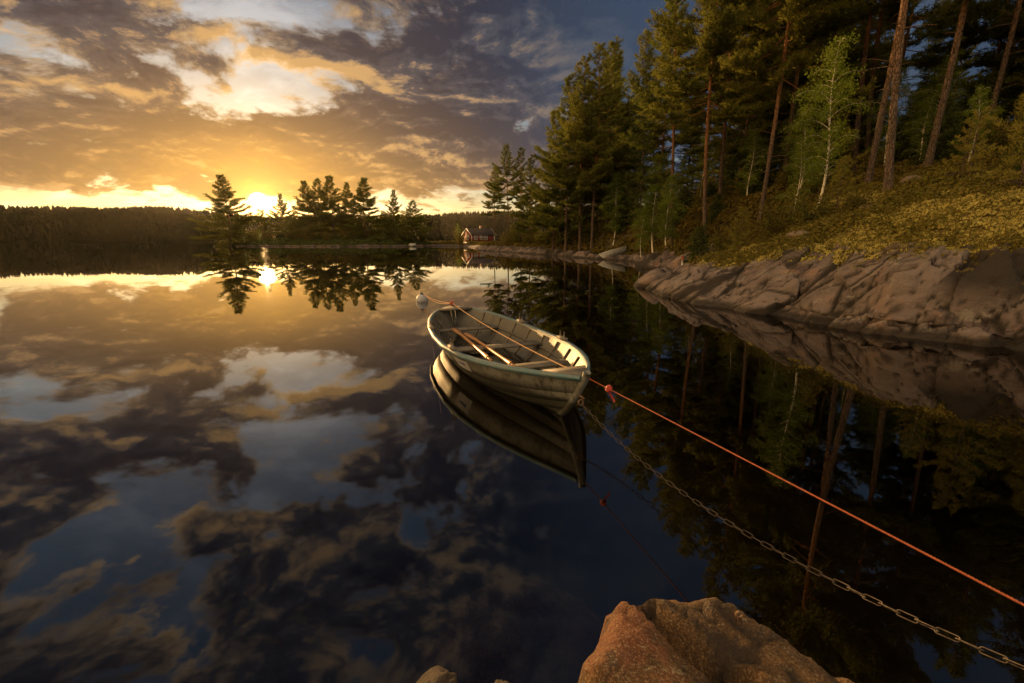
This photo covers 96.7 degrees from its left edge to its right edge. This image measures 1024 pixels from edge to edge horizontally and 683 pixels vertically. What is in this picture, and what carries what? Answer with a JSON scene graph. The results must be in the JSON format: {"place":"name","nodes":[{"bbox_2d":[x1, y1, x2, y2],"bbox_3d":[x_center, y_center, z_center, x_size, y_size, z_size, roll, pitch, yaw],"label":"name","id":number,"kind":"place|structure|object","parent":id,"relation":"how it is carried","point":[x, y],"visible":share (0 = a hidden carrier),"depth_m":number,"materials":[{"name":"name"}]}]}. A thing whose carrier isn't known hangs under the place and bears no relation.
{"place":"outdoors","nodes":[
{"label":"outdoors","id":0,"kind":"place"},
{"bbox_2d":[0,209,440,241],"bbox_3d":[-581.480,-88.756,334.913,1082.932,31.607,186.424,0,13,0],"label":"hills","id":1,"kind":"structure","parent":0,"point":[107,230],"depth_m":327.34,"materials":[{"name":"plant"}]},
{"bbox_2d":[0,204,441,241],"bbox_3d":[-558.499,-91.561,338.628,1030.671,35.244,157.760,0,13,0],"label":"forest","id":2,"kind":"object","parent":1,"relation":"on","point":[172,236],"visible":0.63,"depth_m":322.68,"materials":[{"name":"plant"}]},
{"bbox_2d":[237,240,436,246],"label":"island","id":3,"kind":"structure","parent":0,"point":[364,244],"depth_m":105.87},
{"bbox_2d":[186,174,264,245],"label":"pine tree","id":4,"kind":"object","parent":3,"relation":"on","point":[220,191],"visible":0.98,"depth_m":106.27,"materials":[{"name":"green plant"}]},
{"bbox_2d":[265,193,294,237],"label":"pine tree","id":5,"kind":"object","parent":3,"relation":"on","point":[282,210],"visible":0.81,"depth_m":111.15,"materials":[{"name":"green plant"}]},
{"bbox_2d":[282,180,332,237],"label":"pine tree","id":6,"kind":"object","parent":3,"relation":"on","point":[307,196],"visible":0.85,"depth_m":107.42,"materials":[{"name":"green plant"}]},
{"bbox_2d":[298,178,337,235],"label":"pine tree","id":7,"kind":"object","parent":3,"relation":"on","point":[315,182],"visible":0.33,"depth_m":110.92,"materials":[{"name":"green plant"}]},
{"bbox_2d":[307,175,351,236],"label":"pine tree","id":8,"kind":"object","parent":3,"relation":"on","point":[332,204],"visible":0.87,"depth_m":108.11,"materials":[{"name":"green plant"}]},
{"bbox_2d":[236,236,436,245],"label":"undergrowth","id":9,"kind":"object","parent":3,"relation":"on","point":[319,239],"visible":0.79,"depth_m":107.38,"materials":[{"name":"green plant"}]},
{"bbox_2d":[334,182,365,231],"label":"pine tree","id":10,"kind":"object","parent":3,"relation":"on","point":[347,194],"visible":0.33,"depth_m":113.30,"materials":[{"name":"green plant"}]},
{"bbox_2d":[334,177,389,239],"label":"pine tree","id":11,"kind":"object","parent":3,"relation":"on","point":[361,210],"visible":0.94,"depth_m":107.64,"materials":[{"name":"green plant"}]},
{"bbox_2d":[378,189,409,240],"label":"pine tree","id":12,"kind":"object","parent":3,"relation":"on","point":[390,223],"visible":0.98,"depth_m":107.86,"materials":[{"name":"green plant"}]},
{"bbox_2d":[390,200,432,239],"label":"pine tree","id":13,"kind":"object","parent":3,"relation":"on","point":[417,220],"visible":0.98,"depth_m":108.92,"materials":[{"name":"green plant"}]},
{"bbox_2d":[0,0,1016,217],"label":"sky","id":14,"kind":"structure","parent":0,"point":[104,103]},
{"bbox_2d":[0,241,1023,682],"bbox_3d":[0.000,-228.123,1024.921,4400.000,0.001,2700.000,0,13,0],"label":"water","id":15,"kind":"structure","parent":0,"point":[234,463],"depth_m":3.15,"materials":[{"name":"liquid"}]},
{"bbox_2d":[416,665,457,682],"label":"boulder","id":16,"kind":"object","parent":15,"relation":"in","point":[437,674],"visible":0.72,"depth_m":1.68,"materials":[{"name":"stone"}]},
{"bbox_2d":[428,305,590,415],"bbox_3d":[-0.226,0.115,6.002,1.545,0.723,4.788,-5,14,-21],"label":"rowing boat","id":17,"kind":"object","parent":15,"relation":"on","point":[555,387],"visible":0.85,"depth_m":5.19,"materials":[{"name":"white paint"}]},
{"bbox_2d":[451,327,492,361],"bbox_3d":[-0.565,-0.001,6.048,0.120,0.059,2.157,-4,13,-18],"label":"oar","id":18,"kind":"object","parent":17,"relation":"in","point":[474,346],"visible":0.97,"depth_m":5.85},
{"bbox_2d":[463,333,516,366],"bbox_3d":[-0.319,0.075,5.783,0.120,0.048,1.958,-5,14,-21],"label":"oar","id":19,"kind":"object","parent":17,"relation":"in","point":[491,350],"visible":0.88,"depth_m":5.61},
{"bbox_2d":[579,401,1023,669],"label":"mooring chain","id":20,"kind":"object","parent":17,"relation":"attached to","point":[936,630],"visible":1,"depth_m":1.83,"materials":[{"name":"metal"}]},
{"bbox_2d":[589,378,1023,605],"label":"mooring rope","id":21,"kind":"object","parent":17,"relation":"attached to","point":[942,562],"visible":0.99,"depth_m":1.73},
{"bbox_2d":[578,597,853,682],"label":"boulder","id":22,"kind":"object","parent":15,"relation":"in","point":[705,640],"visible":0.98,"depth_m":0.97,"materials":[{"name":"orange stone"}]},
{"bbox_2d":[441,213,594,240],"bbox_3d":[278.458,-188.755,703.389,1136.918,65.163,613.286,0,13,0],"label":"trees","id":23,"kind":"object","parent":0,"point":[478,225],"depth_m":686.58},
{"bbox_2d":[400,206,642,240],"bbox_3d":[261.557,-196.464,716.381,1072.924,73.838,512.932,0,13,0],"label":"forest","id":24,"kind":"object","parent":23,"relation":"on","point":[449,233],"visible":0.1,"depth_m":668.36,"materials":[{"name":"plant"}]},
{"bbox_2d":[668,186,695,225],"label":"young spruce","id":25,"kind":"object","parent":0,"point":[684,192],"visible":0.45,"depth_m":33.02,"materials":[{"name":"green plant"}]},
{"bbox_2d":[431,172,1023,350],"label":"shore ground","id":26,"kind":"structure","parent":0,"point":[933,295],"depth_m":8.36,"materials":[{"name":"stone"}]},
{"bbox_2d":[461,226,495,243],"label":"cabin","id":27,"kind":"object","parent":26,"relation":"on","point":[479,234],"visible":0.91,"depth_m":107.67,"materials":[{"name":"wood"}]},
{"bbox_2d":[479,166,505,240],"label":"pine tree","id":28,"kind":"object","parent":26,"relation":"on","point":[489,204],"visible":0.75,"depth_m":69.33,"materials":[{"name":"green plant"}]},
{"bbox_2d":[484,144,528,240],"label":"pine tree","id":29,"kind":"object","parent":26,"relation":"on","point":[506,169],"visible":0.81,"depth_m":64.21,"materials":[{"name":"green plant"}]},
{"bbox_2d":[506,147,539,242],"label":"pine tree","id":30,"kind":"object","parent":26,"relation":"on","point":[515,185],"visible":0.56,"depth_m":60.21,"materials":[{"name":"green plant"}]},
{"bbox_2d":[511,157,542,236],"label":"pine tree","id":31,"kind":"object","parent":26,"relation":"on","point":[525,199],"visible":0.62,"depth_m":56.89,"materials":[{"name":"green plant"}]},
{"bbox_2d":[521,110,591,249],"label":"pine tree","id":32,"kind":"object","parent":26,"relation":"on","point":[539,197],"visible":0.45,"depth_m":46.94,"materials":[{"name":"green plant"}]},
{"bbox_2d":[530,73,607,251],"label":"pine tree","id":33,"kind":"object","parent":26,"relation":"on","point":[552,211],"visible":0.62,"depth_m":42.55,"materials":[{"name":"green plant"}]},
{"bbox_2d":[531,54,629,251],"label":"pine tree","id":34,"kind":"object","parent":26,"relation":"on","point":[582,182],"visible":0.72,"depth_m":40.29,"materials":[{"name":"green plant"}]},
{"bbox_2d":[541,41,645,248],"bbox_3d":[7.379,-17.275,41.534,9.444,17.900,8.377,6,14,23],"label":"pine tree","id":35,"kind":"object","parent":26,"relation":"on","point":[611,157],"visible":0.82,"depth_m":39.68,"materials":[{"name":"green plant"}]},
{"bbox_2d":[585,60,632,222],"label":"spruce tree","id":36,"kind":"object","parent":26,"relation":"on","point":[613,127],"visible":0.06,"depth_m":46.80,"materials":[{"name":"green plant"}]},
{"bbox_2d":[569,36,651,222],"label":"pine tree","id":37,"kind":"object","parent":26,"relation":"on","point":[617,59],"visible":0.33,"depth_m":41.91,"materials":[{"name":"green plant"}]},
{"bbox_2d":[600,173,626,244],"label":"birch tree","id":38,"kind":"object","parent":26,"relation":"on","point":[609,202],"visible":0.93,"depth_m":40.17,"materials":[{"name":"green plant"}]},
{"bbox_2d":[610,190,635,233],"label":"young spruce","id":39,"kind":"object","parent":26,"relation":"on","point":[625,223],"visible":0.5,"depth_m":40.47,"materials":[{"name":"green plant"}]},
{"bbox_2d":[615,47,659,223],"bbox_3d":[10.739,-16.457,37.254,4.575,13.943,4.386,5,14,22],"label":"spruce tree","id":40,"kind":"object","parent":26,"relation":"on","point":[640,187],"visible":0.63,"depth_m":37.62,"materials":[{"name":"green plant"}]},
{"bbox_2d":[630,201,654,256],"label":"birch tree","id":41,"kind":"object","parent":26,"relation":"on","point":[640,244],"visible":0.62,"depth_m":32.13,"materials":[{"name":"green plant"}]},
{"bbox_2d":[612,28,678,202],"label":"pine tree","id":42,"kind":"object","parent":26,"relation":"on","point":[642,52],"visible":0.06,"depth_m":47.56,"materials":[{"name":"green plant"}]},
{"bbox_2d":[629,153,675,252],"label":"birch tree","id":43,"kind":"object","parent":26,"relation":"on","point":[645,214],"visible":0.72,"depth_m":29.63,"materials":[{"name":"green plant"}]},
{"bbox_2d":[627,0,700,193],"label":"pine tree","id":44,"kind":"object","parent":26,"relation":"on","point":[664,132],"visible":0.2,"depth_m":41.40,"materials":[{"name":"green plant"}]},
{"bbox_2d":[647,171,687,244],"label":"birch tree","id":45,"kind":"object","parent":26,"relation":"on","point":[669,198],"visible":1,"depth_m":25.82,"materials":[{"name":"green plant"}]},
{"bbox_2d":[613,0,726,244],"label":"pine tree","id":46,"kind":"object","parent":26,"relation":"on","point":[687,133],"visible":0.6,"depth_m":26.54,"materials":[{"name":"green plant"}]},
{"bbox_2d":[674,70,702,193],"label":"spruce tree","id":47,"kind":"object","parent":26,"relation":"on","point":[686,158],"visible":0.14,"depth_m":48.14,"materials":[{"name":"green plant"}]},
{"bbox_2d":[677,224,710,265],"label":"young spruce","id":48,"kind":"object","parent":26,"relation":"on","point":[701,239],"visible":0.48,"depth_m":21.40,"materials":[{"name":"green plant"}]},
{"bbox_2d":[671,48,733,194],"bbox_3d":[17.297,-19.659,39.674,6.884,14.402,6.826,10,16,37],"label":"pine tree","id":49,"kind":"object","parent":26,"relation":"on","point":[699,140],"visible":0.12,"depth_m":39.25,"materials":[{"name":"green plant"}]},
{"bbox_2d":[688,133,717,195],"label":"birch tree","id":50,"kind":"object","parent":26,"relation":"on","point":[697,175],"visible":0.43,"depth_m":35.54,"materials":[{"name":"green plant"}]},
{"bbox_2d":[707,192,726,226],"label":"young spruce","id":51,"kind":"object","parent":26,"relation":"on","point":[716,200],"visible":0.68,"depth_m":25.79,"materials":[{"name":"green plant"}]},
{"bbox_2d":[427,138,1014,256],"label":"undergrowth","id":52,"kind":"object","parent":26,"relation":"on","point":[686,225],"visible":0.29,"depth_m":25.31,"materials":[{"name":"green plant"}]},
{"bbox_2d":[637,0,805,234],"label":"pine tree","id":53,"kind":"object","parent":26,"relation":"on","point":[724,42],"visible":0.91,"depth_m":22.46,"materials":[{"name":"green plant"}]},
{"bbox_2d":[704,225,748,252],"bbox_3d":[9.204,-4.045,19.473,1.718,2.025,1.310,1,13,3],"label":"bush","id":54,"kind":"object","parent":26,"relation":"on","point":[718,242],"visible":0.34,"depth_m":19.39,"materials":[{"name":"green plant"}]},
{"bbox_2d":[658,0,803,199],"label":"pine tree","id":55,"kind":"object","parent":26,"relation":"on","point":[751,35],"visible":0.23,"depth_m":26.09,"materials":[{"name":"green plant"}]},
{"bbox_2d":[710,132,754,193],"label":"young spruce","id":56,"kind":"object","parent":26,"relation":"on","point":[730,168],"visible":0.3,"depth_m":31.68,"materials":[{"name":"green plant"}]},
{"bbox_2d":[722,206,760,251],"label":"young pine","id":57,"kind":"object","parent":26,"relation":"on","point":[741,225],"visible":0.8,"depth_m":16.92,"materials":[{"name":"green plant"}]},
{"bbox_2d":[696,0,807,182],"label":"pine tree","id":58,"kind":"object","parent":26,"relation":"on","point":[740,120],"visible":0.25,"depth_m":31.28,"materials":[{"name":"green plant"}]},
{"bbox_2d":[735,150,773,197],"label":"young spruce","id":59,"kind":"object","parent":26,"relation":"on","point":[755,188],"visible":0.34,"depth_m":26.09,"materials":[{"name":"green plant"}]},
{"bbox_2d":[735,127,774,194],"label":"birch tree","id":60,"kind":"object","parent":26,"relation":"on","point":[752,172],"visible":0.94,"depth_m":25.18,"materials":[{"name":"green plant"}]},
{"bbox_2d":[489,152,1023,265],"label":"grass","id":61,"kind":"structure","parent":26,"relation":"on","point":[908,239],"depth_m":10.08,"materials":[{"name":"green plant"}]},
{"bbox_2d":[741,136,781,190],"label":"young spruce","id":62,"kind":"object","parent":26,"relation":"on","point":[767,144],"visible":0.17,"depth_m":27.57,"materials":[{"name":"green plant"}]},
{"bbox_2d":[751,188,814,242],"bbox_3d":[9.624,-4.299,16.317,1.841,2.170,1.403,4,13,19],"label":"bush","id":63,"kind":"object","parent":26,"relation":"on","point":[768,225],"visible":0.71,"depth_m":16.31,"materials":[{"name":"green plant"}]},
{"bbox_2d":[697,0,880,228],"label":"pine tree","id":64,"kind":"object","parent":26,"relation":"on","point":[743,63],"visible":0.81,"depth_m":20.09,"materials":[{"name":"green plant"}]},
{"bbox_2d":[728,31,856,171],"bbox_3d":[19.995,-20.261,31.486,9.001,18.476,9.309,-1,13,-3],"label":"pine tree","id":65,"kind":"object","parent":26,"relation":"on","point":[768,113],"visible":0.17,"depth_m":30.30,"materials":[{"name":"green plant"}]},
{"bbox_2d":[772,139,823,212],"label":"young conifer tree","id":66,"kind":"object","parent":26,"relation":"on","point":[802,150],"visible":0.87,"depth_m":18.89,"materials":[{"name":"green plant"}]},
{"bbox_2d":[771,122,824,185],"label":"young spruce","id":67,"kind":"object","parent":26,"relation":"on","point":[787,157],"visible":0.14,"depth_m":23.83,"materials":[{"name":"green plant"}]},
{"bbox_2d":[778,96,826,187],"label":"birch tree","id":68,"kind":"object","parent":26,"relation":"on","point":[797,137],"visible":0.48,"depth_m":21.71,"materials":[{"name":"green plant"}]},
{"bbox_2d":[786,187,837,228],"bbox_3d":[9.625,-4.089,14.562,1.350,1.591,1.029,2,13,10],"label":"bush","id":69,"kind":"object","parent":26,"relation":"on","point":[805,216],"visible":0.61,"depth_m":14.50,"materials":[{"name":"green plant"}]},
{"bbox_2d":[752,0,886,179],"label":"pine tree","id":70,"kind":"object","parent":26,"relation":"on","point":[827,24],"visible":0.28,"depth_m":22.90,"materials":[{"name":"green plant"}]},
{"bbox_2d":[769,12,890,146],"bbox_3d":[20.485,-17.121,29.296,6.326,13.234,6.272,3,13,11],"label":"pine tree","id":71,"kind":"object","parent":26,"relation":"on","point":[861,31],"visible":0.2,"depth_m":28.47,"materials":[{"name":"green plant"}]},
{"bbox_2d":[796,105,870,181],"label":"young pine","id":72,"kind":"object","parent":26,"relation":"on","point":[845,115],"visible":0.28,"depth_m":21.65,"materials":[{"name":"green plant"}]},
{"bbox_2d":[789,30,878,205],"bbox_3d":[10.497,-7.242,15.287,2.312,5.894,1.937,1,13,4],"label":"birch tree","id":73,"kind":"object","parent":26,"relation":"on","point":[827,111],"visible":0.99,"depth_m":15.12,"materials":[{"name":"green plant"}]},
{"bbox_2d":[817,155,865,213],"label":"young pine","id":74,"kind":"object","parent":26,"relation":"on","point":[840,178],"visible":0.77,"depth_m":14.37,"materials":[{"name":"green plant"}]},
{"bbox_2d":[776,0,912,172],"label":"pine tree","id":75,"kind":"object","parent":26,"relation":"on","point":[889,5],"visible":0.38,"depth_m":23.21,"materials":[{"name":"green plant"}]},
{"bbox_2d":[783,0,913,157],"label":"pine tree","id":76,"kind":"object","parent":26,"relation":"on","point":[880,75],"visible":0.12,"depth_m":30.60,"materials":[{"name":"green plant"}]},
{"bbox_2d":[687,158,1023,267],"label":"heather","id":77,"kind":"object","parent":26,"relation":"on","point":[823,226],"visible":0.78,"depth_m":12.01,"materials":[{"name":"green plant"}]},
{"bbox_2d":[835,185,884,211],"bbox_3d":[10.502,-4.190,13.876,1.199,1.322,0.964,2,13,11],"label":"bush","id":78,"kind":"object","parent":26,"relation":"on","point":[857,201],"visible":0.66,"depth_m":13.72,"materials":[{"name":"green plant"}]},
{"bbox_2d":[700,168,1023,267],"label":"lichen","id":79,"kind":"object","parent":26,"relation":"on","point":[986,223],"visible":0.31,"depth_m":9.84},
{"bbox_2d":[852,146,885,172],"bbox_3d":[16.060,-7.798,20.354,1.502,1.771,1.145,-9,16,-36],"label":"bush","id":80,"kind":"object","parent":26,"relation":"on","point":[863,166],"visible":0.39,"depth_m":20.23,"materials":[{"name":"green plant"}]},
{"bbox_2d":[822,0,916,165],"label":"pine tree","id":81,"kind":"object","parent":26,"relation":"on","point":[876,14],"visible":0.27,"depth_m":24.52,"materials":[{"name":"green plant"}]},
{"bbox_2d":[860,64,921,164],"bbox_3d":[17.428,-10.109,21.075,1.847,4.777,2.205,3,13,12],"label":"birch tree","id":82,"kind":"object","parent":26,"relation":"on","point":[874,112],"visible":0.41,"depth_m":20.74,"materials":[{"name":"green plant"}]},
{"bbox_2d":[855,0,937,190],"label":"pine tree","id":83,"kind":"object","parent":26,"relation":"on","point":[888,179],"visible":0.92,"depth_m":13.79,"materials":[{"name":"brown plant"}]},
{"bbox_2d":[876,118,919,164],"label":"young spruce","id":84,"kind":"object","parent":26,"relation":"on","point":[898,157],"visible":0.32,"depth_m":21.67,"materials":[{"name":"green plant"}]},
{"bbox_2d":[824,0,991,136],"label":"pine tree","id":85,"kind":"object","parent":26,"relation":"on","point":[927,19],"visible":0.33,"depth_m":29.20,"materials":[{"name":"green plant"}]},
{"bbox_2d":[822,0,998,182],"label":"pine tree","id":86,"kind":"object","parent":26,"relation":"on","point":[854,5],"visible":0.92,"depth_m":16.99,"materials":[{"name":"brown plant"}]},
{"bbox_2d":[896,91,924,156],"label":"birch tree","id":87,"kind":"object","parent":26,"relation":"on","point":[902,117],"visible":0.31,"depth_m":22.18,"materials":[{"name":"green plant"}]},
{"bbox_2d":[899,93,942,155],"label":"birch tree","id":88,"kind":"object","parent":26,"relation":"on","point":[930,106],"visible":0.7,"depth_m":19.74,"materials":[{"name":"green plant"}]},
{"bbox_2d":[897,71,956,158],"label":"young spruce","id":89,"kind":"object","parent":26,"relation":"on","point":[924,84],"visible":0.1,"depth_m":22.59,"materials":[{"name":"green plant"}]},
{"bbox_2d":[911,0,951,92],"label":"spruce tree","id":90,"kind":"object","parent":26,"relation":"on","point":[936,42],"visible":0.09,"depth_m":33.64,"materials":[{"name":"green plant"}]},
{"bbox_2d":[904,99,966,164],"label":"young spruce","id":91,"kind":"object","parent":26,"relation":"on","point":[948,133],"visible":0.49,"depth_m":17.89,"materials":[{"name":"green plant"}]},
{"bbox_2d":[905,49,973,140],"bbox_3d":[18.803,-10.300,20.193,1.855,4.799,2.215,-10,16,-38],"label":"birch tree","id":92,"kind":"object","parent":26,"relation":"on","point":[938,77],"visible":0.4,"depth_m":19.91,"materials":[{"name":"green plant"}]},
{"bbox_2d":[923,0,972,166],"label":"pine tree","id":93,"kind":"object","parent":26,"relation":"on","point":[931,150],"visible":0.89,"depth_m":16.04,"materials":[{"name":"brown plant"}]},
{"bbox_2d":[942,115,984,174],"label":"young pine","id":94,"kind":"object","parent":26,"relation":"on","point":[966,151],"visible":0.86,"depth_m":12.35,"materials":[{"name":"green plant"}]},
{"bbox_2d":[909,0,1023,104],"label":"pine tree","id":95,"kind":"object","parent":26,"relation":"on","point":[975,33],"visible":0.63,"depth_m":26.32,"materials":[{"name":"green plant"}]},
{"bbox_2d":[944,16,991,114],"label":"pine tree","id":96,"kind":"object","parent":26,"relation":"on","point":[968,62],"visible":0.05,"depth_m":41.69,"materials":[{"name":"green plant"}]},
{"bbox_2d":[947,105,998,177],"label":"young pine","id":97,"kind":"object","parent":26,"relation":"on","point":[970,169],"visible":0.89,"depth_m":12.11,"materials":[{"name":"green plant"}]},
{"bbox_2d":[938,73,1008,152],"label":"young spruce","id":98,"kind":"object","parent":26,"relation":"on","point":[970,93],"visible":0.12,"depth_m":20.61,"materials":[{"name":"green plant"}]},
{"bbox_2d":[948,83,1006,164],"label":"birch tree","id":99,"kind":"object","parent":26,"relation":"on","point":[980,94],"visible":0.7,"depth_m":14.02,"materials":[{"name":"green plant"}]},
{"bbox_2d":[963,0,1016,121],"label":"spruce tree","id":100,"kind":"object","parent":26,"relation":"on","point":[992,48],"visible":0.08,"depth_m":28.54,"materials":[{"name":"green plant"}]},
{"bbox_2d":[960,0,1023,114],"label":"pine tree","id":101,"kind":"object","parent":26,"relation":"on","point":[1009,92],"visible":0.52,"depth_m":23.67,"materials":[{"name":"green plant"}]},
{"bbox_2d":[960,107,1023,159],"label":"bush","id":102,"kind":"object","parent":26,"relation":"on","point":[998,138],"visible":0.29,"depth_m":15.02,"materials":[{"name":"green plant"}]},
{"bbox_2d":[962,12,1023,121],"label":"pine tree","id":103,"kind":"object","parent":26,"relation":"on","point":[985,17],"visible":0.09,"depth_m":28.65,"materials":[{"name":"green plant"}]},
{"bbox_2d":[974,81,1023,195],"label":"young pine","id":104,"kind":"object","parent":26,"relation":"on","point":[1017,127],"visible":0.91,"depth_m":9.97,"materials":[{"name":"green plant"}]},
{"bbox_2d":[976,0,1023,152],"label":"pine tree","id":105,"kind":"object","parent":26,"relation":"on","point":[1004,62],"visible":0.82,"depth_m":17.88,"materials":[{"name":"brown plant"}]},
{"bbox_2d":[987,6,1023,88],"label":"pine tree","id":106,"kind":"object","parent":26,"relation":"on","point":[1015,79],"visible":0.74,"depth_m":19.58,"materials":[{"name":"green plant"}]},
{"bbox_2d":[990,113,1023,171],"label":"young spruce","id":107,"kind":"object","parent":26,"relation":"on","point":[1018,168],"visible":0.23,"depth_m":12.46,"materials":[{"name":"green plant"}]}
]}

